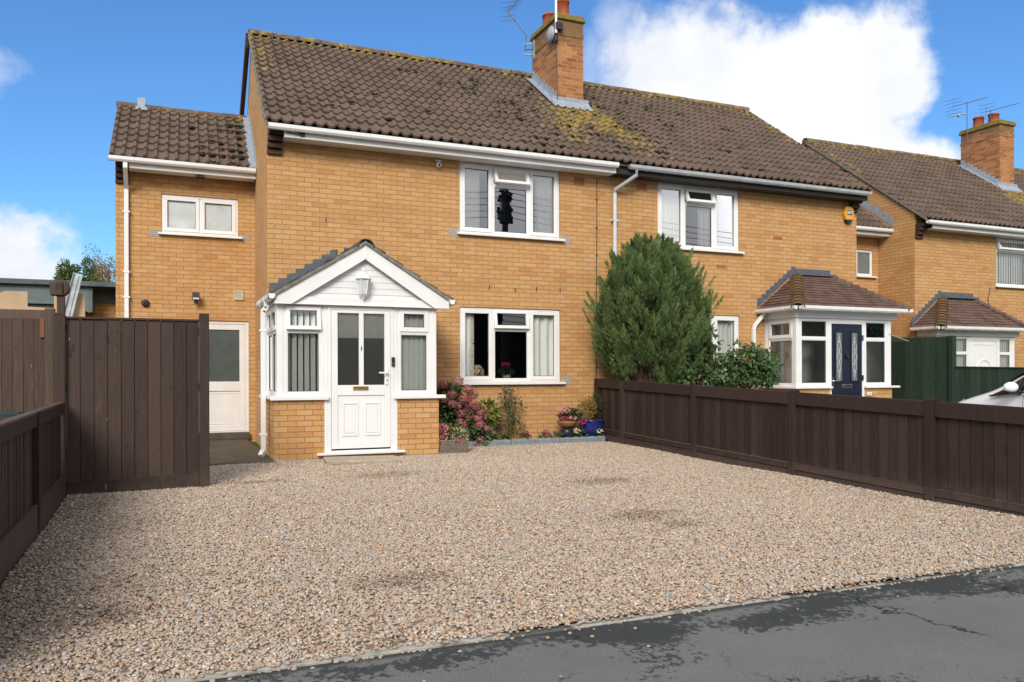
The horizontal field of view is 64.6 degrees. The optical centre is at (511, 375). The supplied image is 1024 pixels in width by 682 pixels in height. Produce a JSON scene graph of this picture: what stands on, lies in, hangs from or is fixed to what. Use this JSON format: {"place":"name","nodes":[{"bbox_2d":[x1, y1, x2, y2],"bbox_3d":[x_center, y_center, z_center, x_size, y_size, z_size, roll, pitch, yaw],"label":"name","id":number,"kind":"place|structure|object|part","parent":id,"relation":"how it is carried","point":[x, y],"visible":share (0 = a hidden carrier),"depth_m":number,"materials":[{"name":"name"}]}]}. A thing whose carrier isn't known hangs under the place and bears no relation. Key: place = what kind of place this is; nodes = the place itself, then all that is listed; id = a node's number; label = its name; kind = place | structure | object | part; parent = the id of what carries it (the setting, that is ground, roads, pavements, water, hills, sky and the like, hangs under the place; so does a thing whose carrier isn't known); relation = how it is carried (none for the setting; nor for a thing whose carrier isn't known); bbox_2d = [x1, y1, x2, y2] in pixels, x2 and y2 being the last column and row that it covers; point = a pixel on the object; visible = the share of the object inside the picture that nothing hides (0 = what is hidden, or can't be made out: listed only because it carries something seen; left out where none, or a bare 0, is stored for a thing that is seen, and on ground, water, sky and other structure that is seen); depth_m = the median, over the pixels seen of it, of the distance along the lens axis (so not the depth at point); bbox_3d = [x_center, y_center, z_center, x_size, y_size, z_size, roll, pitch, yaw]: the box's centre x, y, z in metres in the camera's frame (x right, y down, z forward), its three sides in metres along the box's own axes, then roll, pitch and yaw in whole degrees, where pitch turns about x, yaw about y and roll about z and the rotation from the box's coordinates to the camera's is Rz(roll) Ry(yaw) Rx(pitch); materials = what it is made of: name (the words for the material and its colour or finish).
{"place":"outdoors","nodes":[
{"label":"outdoors","id":0,"kind":"place"},
{"bbox_2d":[0,412,24,418],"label":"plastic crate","id":1,"kind":"object","parent":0,"point":[4,415],"visible":0.07,"depth_m":7.09,"materials":[{"name":"plastic"}]},
{"bbox_2d":[0,291,27,309],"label":"plywood board","id":2,"kind":"object","parent":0,"point":[13,299],"visible":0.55,"depth_m":10.12,"materials":[{"name":"beige wood"}]},
{"bbox_2d":[210,439,275,465],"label":"concrete path","id":3,"kind":"structure","parent":0,"point":[233,451],"depth_m":11.84,"materials":[{"name":"grey concrete"}]},
{"bbox_2d":[12,476,698,630],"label":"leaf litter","id":4,"kind":"object","parent":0,"point":[333,578],"visible":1,"depth_m":5.08,"materials":[{"name":"brown plant"}]},
{"bbox_2d":[0,0,1023,281],"label":"sky","id":5,"kind":"structure","parent":0,"point":[882,74],"materials":[{"name":"blue"}]},
{"bbox_2d":[251,441,938,633],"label":"garden ground","id":6,"kind":"structure","parent":0,"point":[256,444],"depth_m":5.07,"materials":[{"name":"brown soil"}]},
{"bbox_2d":[0,308,55,419],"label":"wooden fence","id":7,"kind":"object","parent":6,"relation":"on","point":[26,360],"visible":0.59,"depth_m":8.18,"materials":[{"name":"brown wood"}]},
{"bbox_2d":[0,402,64,585],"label":"picket fence","id":8,"kind":"object","parent":6,"relation":"on","point":[32,488],"visible":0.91,"depth_m":6.04,"materials":[{"name":"brown wood"}]},
{"bbox_2d":[28,307,44,309],"bbox_3d":[-5.950,-0.545,10.230,0.290,0.645,0.012,0,0,-23],"label":"plywood board","id":9,"kind":"object","parent":6,"relation":"on","point":[35,308],"visible":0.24,"depth_m":10.20,"materials":[{"name":"beige wood"}]},
{"bbox_2d":[0,278,115,397],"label":"garage","id":10,"kind":"structure","parent":6,"relation":"on","point":[100,299],"depth_m":13.90,"materials":[{"name":"brick"}]},
{"bbox_2d":[50,279,69,313],"bbox_3d":[-4.779,0.178,8.572,0.190,2.393,0.120,0,0,-23],"label":"garden post","id":11,"kind":"object","parent":6,"relation":"on","point":[60,289],"visible":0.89,"depth_m":8.54,"materials":[{"name":"brown wood"}]},
{"bbox_2d":[54,293,84,316],"bbox_3d":[-5.662,-0.646,10.370,0.350,0.845,0.018,0,0,-23],"label":"plywood board","id":12,"kind":"object","parent":6,"relation":"on","point":[79,310],"visible":0.2,"depth_m":10.40,"materials":[{"name":"beige wood"}]},
{"bbox_2d":[65,272,82,315],"bbox_3d":[-5.677,-0.571,10.264,0.429,1.489,0.036,0,0,-23],"label":"steel channel","id":13,"kind":"object","parent":6,"relation":"on","point":[72,295],"visible":0.36,"depth_m":10.31,"materials":[{"name":"silver metal"}]},
{"bbox_2d":[51,256,99,281],"bbox_3d":[-17.544,-1.610,32.548,1.885,6.449,2.262,0,0,-23],"label":"evergreen tree","id":14,"kind":"object","parent":6,"relation":"on","point":[66,272],"visible":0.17,"depth_m":32.28,"materials":[{"name":"green plant"}]},
{"bbox_2d":[82,243,115,281],"bbox_3d":[-17.582,-2.070,35.652,2.591,7.368,2.646,0,0,-23],"label":"autumn tree","id":15,"kind":"object","parent":6,"relation":"on","point":[107,277],"visible":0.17,"depth_m":35.25,"materials":[{"name":"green plant"}]},
{"bbox_2d":[53,312,209,497],"bbox_3d":[-3.934,0.404,8.432,1.467,2.135,0.120,0,0,-23],"label":"wooden fence","id":16,"kind":"object","parent":6,"relation":"on","point":[134,416],"visible":0.85,"depth_m":8.41,"materials":[{"name":"brown wood"}]},
{"bbox_2d":[108,0,620,446],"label":"brick house","id":17,"kind":"structure","parent":6,"relation":"on","point":[224,220],"depth_m":14.09,"materials":[{"name":"brick"}]},
{"bbox_2d":[158,194,241,238],"bbox_3d":[-5.515,-2.814,14.353,1.391,0.720,0.175,0,0,-23],"label":"window","id":18,"kind":"structure","parent":17,"relation":"in","point":[181,215],"depth_m":14.35,"materials":[{"name":"white plastic"}]},
{"bbox_2d":[209,320,248,432],"bbox_3d":[-5.237,0.036,14.520,0.985,2.040,0.120,0,0,-23],"label":"side door","id":19,"kind":"structure","parent":17,"relation":"in","point":[228,344],"depth_m":14.57,"materials":[{"name":"beige plastic"}]},
{"bbox_2d":[256,238,455,459],"bbox_3d":[-2.357,-0.326,11.982,2.739,3.385,1.609,0,0,-23],"label":"porch","id":20,"kind":"object","parent":17,"relation":"attached to","point":[360,402],"visible":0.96,"depth_m":11.43,"materials":[{"name":"plastic"}]},
{"bbox_2d":[266,304,275,395],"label":"window","id":21,"kind":"structure","parent":20,"relation":"in","point":[271,312],"depth_m":11.61,"materials":[{"name":"white plastic"}]},
{"bbox_2d":[288,310,317,390],"bbox_3d":[-2.894,-0.366,11.247,0.510,1.190,0.073,0,0,-23],"label":"vertical blind","id":22,"kind":"object","parent":20,"relation":"attached to","point":[300,352],"visible":0.57,"depth_m":11.25,"materials":[{"name":"fabric"}]},
{"bbox_2d":[283,304,323,396],"bbox_3d":[-2.869,-0.354,11.145,0.545,1.275,0.127,0,0,-23],"label":"window","id":23,"kind":"structure","parent":20,"relation":"in","point":[287,328],"depth_m":11.12,"materials":[{"name":"white plastic"}]},
{"bbox_2d":[338,313,383,337],"bbox_3d":[-2.152,-0.714,11.485,0.682,0.360,0.005,0,0,-23],"label":"roller blind","id":24,"kind":"object","parent":20,"relation":"attached to","point":[348,325],"visible":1,"depth_m":11.47,"materials":[{"name":"beige fabric"}]},
{"bbox_2d":[331,310,390,448],"bbox_3d":[-2.118,0.051,11.413,0.837,1.940,0.131,0,0,-23],"label":"door","id":25,"kind":"structure","parent":20,"relation":"in","point":[360,413],"depth_m":11.42,"materials":[{"name":"white plastic"}]},
{"bbox_2d":[402,315,425,389],"bbox_3d":[-1.457,-0.371,11.870,0.470,1.190,0.045,0,0,-23],"label":"vertical blind","id":26,"kind":"object","parent":20,"relation":"attached to","point":[413,362],"visible":0.47,"depth_m":11.88,"materials":[{"name":"fabric"}]},
{"bbox_2d":[397,308,430,394],"bbox_3d":[-1.431,-0.358,11.782,0.510,1.275,0.084,0,0,-23],"label":"window","id":27,"kind":"structure","parent":20,"relation":"in","point":[425,330],"depth_m":11.75,"materials":[{"name":"white plastic"}]},
{"bbox_2d":[465,314,469,375],"bbox_3d":[-0.804,-0.508,13.661,0.190,1.180,0.075,0,0,-23],"label":"curtain","id":28,"kind":"object","parent":17,"relation":"hanging from","point":[467,362],"visible":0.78,"depth_m":13.68,"materials":[{"name":"white fabric"}]},
{"bbox_2d":[469,314,473,375],"bbox_3d":[-0.680,-0.508,13.699,0.033,1.180,0.084,0,0,43],"label":"curtain","id":29,"kind":"object","parent":17,"relation":"hanging from","point":[471,333],"visible":1,"depth_m":13.71,"materials":[{"name":"beige fabric"}]},
{"bbox_2d":[465,169,478,227],"bbox_3d":[-0.686,-2.983,13.713,0.300,1.150,0.067,0,0,-23],"label":"curtain","id":30,"kind":"object","parent":17,"relation":"hanging from","point":[471,198],"visible":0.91,"depth_m":13.71,"materials":[{"name":"white fabric"}]},
{"bbox_2d":[474,365,484,375],"bbox_3d":[-0.604,-0.004,13.878,0.264,0.376,0.280,0,0,19],"label":"dog","id":31,"kind":"object","parent":17,"relation":"in","point":[478,370],"visible":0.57,"depth_m":13.79},
{"bbox_2d":[498,362,515,377],"bbox_3d":[-0.095,-0.065,14.048,0.315,0.351,0.257,0,0,-23],"label":"potted cyclamen","id":32,"kind":"object","parent":17,"relation":"on","point":[508,370],"visible":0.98,"depth_m":14.00,"materials":[{"name":"green plant"}]},
{"bbox_2d":[457,161,564,241],"bbox_3d":[-0.009,-2.967,13.864,1.985,1.235,0.196,0,0,-23],"label":"window","id":33,"kind":"structure","parent":17,"relation":"in","point":[502,175],"depth_m":13.83,"materials":[{"name":"white plastic"}]},
{"bbox_2d":[460,307,565,384],"bbox_3d":[-0.005,-0.502,13.873,1.985,1.305,0.175,0,0,-23],"label":"window","id":34,"kind":"structure","parent":17,"relation":"in","point":[493,326],"depth_m":13.85,"materials":[{"name":"white plastic"}]},
{"bbox_2d":[533,316,534,375],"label":"curtain","id":35,"kind":"object","parent":17,"relation":"hanging from","point":[533,348],"visible":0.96,"depth_m":14.16,"materials":[{"name":"white fabric"}]},
{"bbox_2d":[534,316,552,375],"bbox_3d":[0.664,-0.512,14.287,0.620,1.180,0.060,0,0,-23],"label":"curtain","id":36,"kind":"object","parent":17,"relation":"hanging from","point":[543,331],"visible":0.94,"depth_m":14.24,"materials":[{"name":"white fabric"}]},
{"bbox_2d":[535,176,552,232],"bbox_3d":[0.670,-2.987,14.293,0.550,1.150,0.068,0,0,-23],"label":"curtain","id":37,"kind":"object","parent":17,"relation":"hanging from","point":[543,204],"visible":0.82,"depth_m":14.24,"materials":[{"name":"white fabric"}]},
{"bbox_2d":[436,375,496,446],"bbox_3d":[-0.842,0.621,13.035,1.214,1.254,0.745,0,0,-23],"label":"hydrangea","id":38,"kind":"object","parent":6,"relation":"on","point":[468,413],"visible":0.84,"depth_m":12.87,"materials":[{"name":"pink plant"}]},
{"bbox_2d":[467,439,510,446],"bbox_3d":[-0.456,1.126,12.995,0.940,0.191,0.071,0,0,-25],"label":"edging stone","id":39,"kind":"object","parent":6,"relation":"on","point":[505,442],"visible":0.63,"depth_m":13.05,"materials":[{"name":"grey stone"}]},
{"bbox_2d":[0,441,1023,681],"bbox_3d":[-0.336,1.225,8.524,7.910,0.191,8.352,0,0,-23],"label":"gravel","id":40,"kind":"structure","parent":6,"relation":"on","point":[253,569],"depth_m":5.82,"materials":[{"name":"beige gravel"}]},
{"bbox_2d":[323,455,400,464],"bbox_3d":[-2.029,1.138,10.951,0.980,0.073,0.500,0,0,-19],"label":"doorstep slab","id":41,"kind":"structure","parent":40,"relation":"on","point":[338,460],"depth_m":10.80,"materials":[{"name":"stone"}]},
{"bbox_2d":[385,633,404,645],"bbox_3d":[-0.562,1.263,3.876,0.100,0.057,0.065,0,0,-5],"label":"weed","id":42,"kind":"object","parent":40,"relation":"on","point":[393,637],"visible":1,"depth_m":3.87,"materials":[{"name":"green plant"}]},
{"bbox_2d":[439,423,469,453],"bbox_3d":[-0.906,0.929,12.087,0.585,0.467,0.347,0,0,-23],"label":"basket planter","id":43,"kind":"object","parent":40,"relation":"on","point":[457,444],"visible":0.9,"depth_m":12.01,"materials":[{"name":"grey wicker"}]},
{"bbox_2d":[439,419,453,437],"bbox_3d":[-1.033,0.839,12.381,0.326,0.690,0.471,0,0,17],"label":"red begonia","id":44,"kind":"object","parent":43,"relation":"in","point":[441,422],"visible":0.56,"depth_m":12.33,"materials":[{"name":"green plant"}]},
{"bbox_2d":[511,438,559,444],"bbox_3d":[0.381,1.123,13.353,0.860,0.191,0.070,0,0,-22],"label":"edging stone","id":45,"kind":"object","parent":6,"relation":"on","point":[533,441],"visible":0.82,"depth_m":13.32,"materials":[{"name":"grey stone"}]},
{"bbox_2d":[559,436,604,442],"bbox_3d":[1.192,1.121,13.708,0.894,0.190,0.078,0,0,-27],"label":"edging stone","id":46,"kind":"object","parent":6,"relation":"on","point":[583,439],"visible":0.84,"depth_m":13.67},
{"bbox_2d":[155,562,1023,681],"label":"edging kerb","id":47,"kind":"structure","parent":6,"relation":"on","point":[302,663],"depth_m":4.13,"materials":[{"name":"concrete"}]},
{"bbox_2d":[581,231,724,383],"bbox_3d":[2.354,-0.635,13.881,2.520,3.684,2.112,0,0,-23],"label":"conifer","id":48,"kind":"object","parent":6,"relation":"on","point":[645,274],"visible":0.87,"depth_m":13.35,"materials":[{"name":"green plant"}]},
{"bbox_2d":[527,73,871,389],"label":"brick house","id":49,"kind":"structure","parent":6,"relation":"on","point":[779,202],"depth_m":15.99,"materials":[{"name":"brick"}]},
{"bbox_2d":[662,189,678,241],"bbox_3d":[3.002,-2.994,15.287,0.520,1.150,0.060,0,0,-23],"label":"curtain","id":50,"kind":"object","parent":49,"relation":"hanging from","point":[670,215],"visible":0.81,"depth_m":15.29,"materials":[{"name":"white fabric"}]},
{"bbox_2d":[658,183,744,253],"bbox_3d":[3.566,-2.978,15.394,1.990,1.235,0.187,0,0,-23],"label":"window","id":51,"kind":"structure","parent":49,"relation":"in","point":[723,206],"depth_m":15.54,"materials":[{"name":"white plastic"}]},
{"bbox_2d":[698,203,709,246],"bbox_3d":[3.720,-2.886,15.593,0.320,0.930,0.058,0,0,-23],"label":"curtain","id":52,"kind":"object","parent":49,"relation":"hanging from","point":[703,226],"visible":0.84,"depth_m":15.58,"materials":[{"name":"white fabric"}]},
{"bbox_2d":[692,315,738,381],"bbox_3d":[3.571,-0.513,15.399,1.990,1.305,0.175,0,0,-23],"label":"window","id":53,"kind":"structure","parent":49,"relation":"in","point":[716,318],"depth_m":15.68,"materials":[{"name":"white plastic"}]},
{"bbox_2d":[717,321,732,374],"bbox_3d":[4.113,-0.522,15.758,0.520,1.180,0.057,0,0,-23],"label":"curtain","id":54,"kind":"object","parent":49,"relation":"hanging from","point":[725,331],"visible":0.45,"depth_m":15.77,"materials":[{"name":"white fabric"}]},
{"bbox_2d":[751,266,913,397],"bbox_3d":[6.353,-0.419,15.969,3.231,3.560,1.305,0,0,-23],"label":"porch","id":55,"kind":"object","parent":49,"relation":"attached to","point":[837,338],"visible":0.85,"depth_m":15.79,"materials":[{"name":"plastic"}]},
{"bbox_2d":[768,318,793,386],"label":"window","id":56,"kind":"structure","parent":55,"relation":"in","point":[787,337],"depth_m":15.55,"materials":[{"name":"white plastic"}]},
{"bbox_2d":[778,329,789,362],"bbox_3d":[5.248,-0.566,15.644,0.217,0.659,0.050,0,0,37],"label":"hanging heart","id":57,"kind":"object","parent":55,"relation":"hanging from","point":[783,357],"visible":0.98,"depth_m":15.62,"materials":[{"name":"brown wicker"}]},
{"bbox_2d":[800,317,828,386],"bbox_3d":[5.717,-0.447,15.382,0.725,1.300,0.070,0,0,-23],"label":"window","id":58,"kind":"structure","parent":55,"relation":"in","point":[825,338],"depth_m":15.42,"materials":[{"name":"white plastic"}]},
{"bbox_2d":[831,324,863,395],"bbox_3d":[6.489,0.043,15.658,0.791,2.075,0.116,0,0,-23],"label":"door","id":59,"kind":"structure","parent":55,"relation":"in","point":[847,377],"depth_m":15.66,"materials":[{"name":"blue plastic"}]},
{"bbox_2d":[866,342,882,381],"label":"window","id":60,"kind":"structure","parent":55,"relation":"in","point":[874,350],"depth_m":16.44,"materials":[{"name":"grey glass"}]},
{"bbox_2d":[864,319,887,385],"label":"window","id":61,"kind":"structure","parent":55,"relation":"in","point":[874,330],"depth_m":16.01,"materials":[{"name":"white plastic"}]},
{"bbox_2d":[594,378,1023,516],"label":"wooden fence","id":62,"kind":"object","parent":6,"relation":"on","point":[966,455],"visible":0.87,"depth_m":9.16,"materials":[{"name":"brown wood"}]},
{"bbox_2d":[802,97,1023,366],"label":"brick house","id":63,"kind":"structure","parent":6,"relation":"on","point":[969,206],"depth_m":19.74,"materials":[{"name":"brick"}]},
{"bbox_2d":[856,249,877,277],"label":"window","id":64,"kind":"structure","parent":63,"relation":"in","point":[864,257],"depth_m":19.62,"materials":[{"name":"white plastic"}]},
{"bbox_2d":[910,290,1023,366],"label":"porch","id":65,"kind":"object","parent":63,"relation":"attached to","point":[981,329],"visible":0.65,"depth_m":18.85,"materials":[{"name":"brick"}]},
{"bbox_2d":[940,336,968,365],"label":"window","id":66,"kind":"structure","parent":65,"relation":"in","point":[966,352],"depth_m":18.69,"materials":[{"name":"white plastic"}]},
{"bbox_2d":[956,339,962,365],"bbox_3d":[10.049,-0.275,18.615,0.924,1.290,0.040,0,0,-23],"label":"vertical blind","id":67,"kind":"object","parent":65,"relation":"attached to","point":[959,347],"visible":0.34,"depth_m":18.74,"materials":[{"name":"white fabric"}]},
{"bbox_2d":[971,341,995,366],"bbox_3d":[11.008,0.230,18.918,0.872,2.075,0.064,0,0,-23],"label":"door","id":68,"kind":"structure","parent":65,"relation":"in","point":[983,353],"depth_m":18.90,"materials":[{"name":"white plastic"}]},
{"bbox_2d":[1000,340,1006,366],"bbox_3d":[11.658,-0.280,19.302,0.425,1.290,0.040,0,0,-23],"label":"vertical blind","id":69,"kind":"object","parent":65,"relation":"attached to","point":[1004,361],"visible":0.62,"depth_m":19.32,"materials":[{"name":"white fabric"}]},
{"bbox_2d":[998,337,1011,366],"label":"window","id":70,"kind":"structure","parent":65,"relation":"in","point":[1009,353],"depth_m":19.27,"materials":[{"name":"white plastic"}]},
{"bbox_2d":[997,242,1021,284],"bbox_3d":[12.651,-2.822,20.359,1.750,1.130,0.040,0,0,-23],"label":"vertical blind","id":71,"kind":"object","parent":63,"relation":"attached to","point":[1012,267],"visible":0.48,"depth_m":20.27,"materials":[{"name":"fabric"}]},
{"bbox_2d":[995,237,1023,288],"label":"window","id":72,"kind":"structure","parent":63,"relation":"in","point":[1009,250],"depth_m":20.04,"materials":[{"name":"white plastic"}]},
{"bbox_2d":[891,335,1023,402],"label":"wooden fence","id":73,"kind":"object","parent":6,"relation":"on","point":[922,368],"visible":0.5,"depth_m":16.67,"materials":[{"name":"green wood"}]},
{"bbox_2d":[923,168,1023,227],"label":"brick house","id":74,"kind":"structure","parent":6,"relation":"on","point":[1019,177],"depth_m":24.24,"materials":[{"name":"brick"}]},
{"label":"flower bed","id":75,"kind":"structure","parent":6,"relation":"on","visible":0},
{"bbox_2d":[477,397,502,438],"bbox_3d":[-0.423,0.692,13.367,0.552,0.698,0.440,0,0,-23],"label":"shrub","id":76,"kind":"object","parent":75,"relation":"on","point":[492,420],"visible":0.48,"depth_m":13.33,"materials":[{"name":"plant"}]},
{"bbox_2d":[499,431,511,439],"bbox_3d":[-0.105,1.034,13.303,0.240,0.240,0.223,0,0,-23],"label":"bedding plant","id":77,"kind":"object","parent":75,"relation":"on","point":[507,436],"visible":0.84,"depth_m":13.31,"materials":[{"name":"green plant"}]},
{"bbox_2d":[496,384,526,438],"bbox_3d":[-0.043,0.603,13.682,0.683,1.020,0.258,0,0,-23],"label":"climbing rose","id":78,"kind":"object","parent":75,"relation":"on","point":[508,400],"visible":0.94,"depth_m":13.69,"materials":[{"name":"green plant"}]},
{"bbox_2d":[519,430,531,438],"bbox_3d":[0.215,1.009,13.417,0.258,0.245,0.209,0,0,-23],"label":"bedding plant","id":79,"kind":"object","parent":75,"relation":"on","point":[527,434],"visible":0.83,"depth_m":13.41,"materials":[{"name":"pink plant"}]},
{"bbox_2d":[537,429,550,437],"bbox_3d":[0.546,1.006,13.596,0.274,0.231,0.218,0,0,-23],"label":"bedding plant","id":80,"kind":"object","parent":75,"relation":"on","point":[545,433],"visible":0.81,"depth_m":13.57,"materials":[{"name":"pink plant"}]},
{"bbox_2d":[550,431,563,437],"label":"bedding plant","id":81,"kind":"object","parent":75,"relation":"on","point":[557,434],"visible":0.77,"depth_m":13.69,"materials":[{"name":"green plant"}]},
{"bbox_2d":[560,428,573,437],"bbox_3d":[0.943,1.007,13.871,0.250,0.200,0.250,0,0,-23],"label":"dark pot","id":82,"kind":"object","parent":75,"relation":"on","point":[566,431],"visible":0.53,"depth_m":13.76,"materials":[{"name":"ceramic"}]},
{"bbox_2d":[555,406,585,427],"bbox_3d":[0.994,0.709,13.868,0.513,0.377,0.404,0,0,-23],"label":"bronze bowl","id":83,"kind":"object","parent":82,"relation":"on","point":[565,421],"visible":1,"depth_m":13.78,"materials":[{"name":"ceramic"}]},
{"bbox_2d":[569,428,581,436],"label":"bedding plant","id":84,"kind":"object","parent":75,"relation":"on","point":[574,433],"visible":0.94,"depth_m":13.72,"materials":[{"name":"white plant"}]},
{"bbox_2d":[578,429,589,436],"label":"bedding plant","id":85,"kind":"object","parent":75,"relation":"on","point":[582,432],"visible":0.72,"depth_m":13.90,"materials":[{"name":"green plant"}]},
{"bbox_2d":[576,392,603,436],"bbox_3d":[1.358,0.679,14.081,0.553,0.834,0.458,0,0,-23],"label":"blue pot","id":86,"kind":"object","parent":75,"relation":"on","point":[591,426],"visible":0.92,"depth_m":13.98,"materials":[{"name":"ceramic"}]},
{"bbox_2d":[594,428,603,436],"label":"bedding plant","id":87,"kind":"object","parent":75,"relation":"on","point":[598,432],"visible":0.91,"depth_m":13.90,"materials":[{"name":"white plant"}]},
{"bbox_2d":[197,565,1023,681],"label":"pavement","id":88,"kind":"structure","parent":0,"point":[962,628],"depth_m":3.94,"materials":[{"name":"grey asphalt"}]},
{"bbox_2d":[650,316,783,389],"bbox_3d":[3.671,0.029,14.155,3.079,2.258,0.924,0,0,-23],"label":"shrub","id":89,"kind":"object","parent":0,"point":[748,371],"visible":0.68,"depth_m":14.05,"materials":[{"name":"green plant"}]},
{"bbox_2d":[958,372,1023,406],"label":"parked car","id":90,"kind":"object","parent":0,"point":[1010,393],"visible":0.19,"depth_m":11.50,"materials":[{"name":"white paint"}]},
{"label":"quarter window","id":91,"kind":"part","parent":90,"relation":"part of","materials":[{"name":"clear glass"}]}
]}

